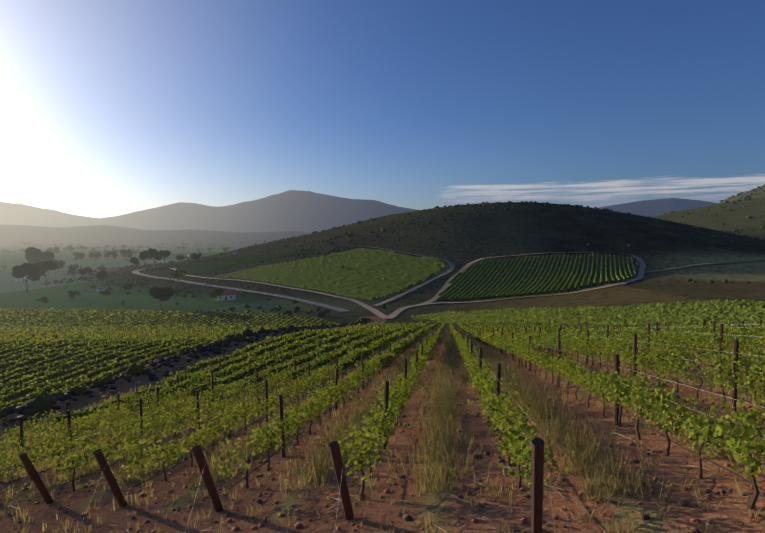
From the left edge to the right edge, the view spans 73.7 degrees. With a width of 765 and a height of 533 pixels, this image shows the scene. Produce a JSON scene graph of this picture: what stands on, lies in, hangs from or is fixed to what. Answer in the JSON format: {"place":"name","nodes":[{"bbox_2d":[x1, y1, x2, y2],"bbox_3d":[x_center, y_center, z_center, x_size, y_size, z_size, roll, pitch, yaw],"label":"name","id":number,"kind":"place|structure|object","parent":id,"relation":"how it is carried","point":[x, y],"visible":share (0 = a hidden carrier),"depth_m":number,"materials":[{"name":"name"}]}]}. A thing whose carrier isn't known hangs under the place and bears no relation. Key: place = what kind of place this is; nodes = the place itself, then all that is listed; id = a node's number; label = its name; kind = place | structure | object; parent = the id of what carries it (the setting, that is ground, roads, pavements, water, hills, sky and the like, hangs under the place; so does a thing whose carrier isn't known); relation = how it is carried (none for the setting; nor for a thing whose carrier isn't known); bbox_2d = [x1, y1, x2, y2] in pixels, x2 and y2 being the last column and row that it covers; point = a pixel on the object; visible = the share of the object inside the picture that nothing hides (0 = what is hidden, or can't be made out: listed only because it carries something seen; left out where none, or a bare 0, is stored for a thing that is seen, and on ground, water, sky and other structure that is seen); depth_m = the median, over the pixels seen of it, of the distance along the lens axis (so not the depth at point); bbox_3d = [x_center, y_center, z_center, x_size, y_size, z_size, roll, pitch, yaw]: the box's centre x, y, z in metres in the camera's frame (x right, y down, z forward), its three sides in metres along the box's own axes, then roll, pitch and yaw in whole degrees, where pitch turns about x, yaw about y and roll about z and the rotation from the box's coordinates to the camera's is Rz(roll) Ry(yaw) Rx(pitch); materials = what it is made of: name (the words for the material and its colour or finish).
{"place":"outdoors","nodes":[
{"label":"outdoors","id":0,"kind":"place"},
{"bbox_2d":[132,259,348,311],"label":"dirt road","id":1,"kind":"structure","parent":0,"point":[298,299],"depth_m":291.24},
{"bbox_2d":[170,268,386,318],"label":"dirt road","id":2,"kind":"structure","parent":0,"point":[375,311],"depth_m":274.51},
{"bbox_2d":[0,185,764,532],"bbox_3d":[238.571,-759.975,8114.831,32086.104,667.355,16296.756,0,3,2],"label":"ground","id":3,"kind":"structure","parent":0,"point":[288,215],"depth_m":184.02,"materials":[{"name":"brown soil"}]},
{"bbox_2d":[15,275,31,280],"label":"house","id":4,"kind":"structure","parent":3,"relation":"on","point":[18,279],"depth_m":430.03,"materials":[{"name":"white"}]},
{"bbox_2d":[43,282,53,286],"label":"house","id":5,"kind":"structure","parent":3,"relation":"on","point":[48,284],"depth_m":373.92,"materials":[{"name":"white"}]},
{"bbox_2d":[76,273,88,276],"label":"house","id":6,"kind":"structure","parent":3,"relation":"on","point":[78,275],"depth_m":448.36,"materials":[{"name":"white"}]},
{"bbox_2d":[96,287,104,290],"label":"house","id":7,"kind":"structure","parent":3,"relation":"on","point":[100,288],"depth_m":334.62,"materials":[{"name":"white"}]},
{"bbox_2d":[3,241,324,309],"bbox_3d":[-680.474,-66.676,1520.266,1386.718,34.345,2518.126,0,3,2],"label":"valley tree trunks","id":8,"kind":"object","parent":3,"relation":"on","point":[45,275],"visible":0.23,"depth_m":432.14,"materials":[{"name":"brown plant"}]},
{"bbox_2d":[0,246,255,297],"bbox_3d":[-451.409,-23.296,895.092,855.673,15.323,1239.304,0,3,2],"label":"valley trees","id":9,"kind":"object","parent":8,"relation":"on","point":[218,292],"visible":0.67,"depth_m":313.62,"materials":[{"name":"green plant"}]},
{"bbox_2d":[0,239,357,304],"bbox_3d":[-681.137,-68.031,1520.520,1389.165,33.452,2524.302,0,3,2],"label":"valley trees","id":10,"kind":"object","parent":8,"relation":"on","point":[40,260],"visible":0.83,"depth_m":459.62,"materials":[{"name":"green plant"}]},
{"bbox_2d":[217,289,235,300],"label":"farm cottage","id":11,"kind":"structure","parent":3,"relation":"on","point":[228,294],"depth_m":278.27,"materials":[{"name":"white paint"}]},
{"bbox_2d":[0,318,748,527],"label":"rocks","id":12,"kind":"object","parent":3,"relation":"on","point":[152,377],"visible":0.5,"depth_m":38.83,"materials":[{"name":"grey stone"}]},
{"bbox_2d":[0,310,761,532],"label":"trellis posts","id":13,"kind":"object","parent":3,"relation":"on","point":[537,472],"visible":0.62,"depth_m":11.93,"materials":[{"name":"brown wood"}]},
{"bbox_2d":[0,341,764,493],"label":"drip lines","id":14,"kind":"object","parent":13,"relation":"attached to","point":[394,421],"visible":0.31,"depth_m":13.67,"materials":[{"name":"black plastic"}]},
{"bbox_2d":[0,324,764,532],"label":"trellis wires","id":15,"kind":"object","parent":13,"relation":"attached to","point":[371,409],"visible":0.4,"depth_m":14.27,"materials":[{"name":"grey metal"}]},
{"bbox_2d":[0,362,763,532],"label":"soil clods","id":16,"kind":"object","parent":3,"relation":"on","point":[523,519],"visible":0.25,"depth_m":9.83,"materials":[{"name":"brown soil"}]},
{"bbox_2d":[0,318,764,491],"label":"vine leaves","id":17,"kind":"object","parent":3,"relation":"on","point":[486,384],"visible":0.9,"depth_m":14.64,"materials":[{"name":"green plant"}]},
{"bbox_2d":[0,327,764,532],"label":"grass","id":18,"kind":"object","parent":3,"relation":"on","point":[313,473],"visible":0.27,"depth_m":12.43,"materials":[{"name":"green plant"}]},
{"bbox_2d":[0,308,764,408],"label":"vine leaves","id":19,"kind":"object","parent":3,"relation":"on","point":[49,334],"visible":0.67,"depth_m":75.83,"materials":[{"name":"green plant"}]},
{"bbox_2d":[0,184,764,416],"bbox_3d":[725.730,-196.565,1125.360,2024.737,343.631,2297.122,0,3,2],"label":"scrub bushes","id":20,"kind":"object","parent":3,"relation":"on","point":[40,403],"visible":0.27,"depth_m":242.10,"materials":[{"name":"green plant"}]},
{"bbox_2d":[0,355,764,532],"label":"dry canes","id":21,"kind":"object","parent":3,"relation":"on","point":[274,508],"visible":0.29,"depth_m":9.76,"materials":[{"name":"beige"}]},
{"bbox_2d":[0,308,764,509],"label":"vine","id":22,"kind":"object","parent":3,"relation":"on","point":[25,392],"depth_m":43.84,"materials":[{"name":"green plant"}]},
{"bbox_2d":[172,248,638,300],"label":"distant vine rows","id":23,"kind":"object","parent":3,"relation":"on","point":[368,274],"visible":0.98,"depth_m":323.72,"materials":[{"name":"green plant"}]},
{"bbox_2d":[411,299,764,329],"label":"vineyard","id":24,"kind":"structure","parent":3,"relation":"on","point":[521,317],"depth_m":132.81,"materials":[{"name":"green plant"}]},
{"bbox_2d":[0,0,764,217],"label":"sky","id":25,"kind":"structure","parent":0,"point":[109,108],"materials":[{"name":"blue"}]},
{"bbox_2d":[340,246,454,305],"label":"dirt road","id":26,"kind":"structure","parent":0,"point":[451,266],"depth_m":302.13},
{"bbox_2d":[385,252,645,318],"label":"dirt road","id":27,"kind":"structure","parent":0,"point":[640,275],"depth_m":264.02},
{"bbox_2d":[642,259,762,272],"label":"dirt road","id":28,"kind":"structure","parent":0,"point":[695,264],"depth_m":321.24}
]}

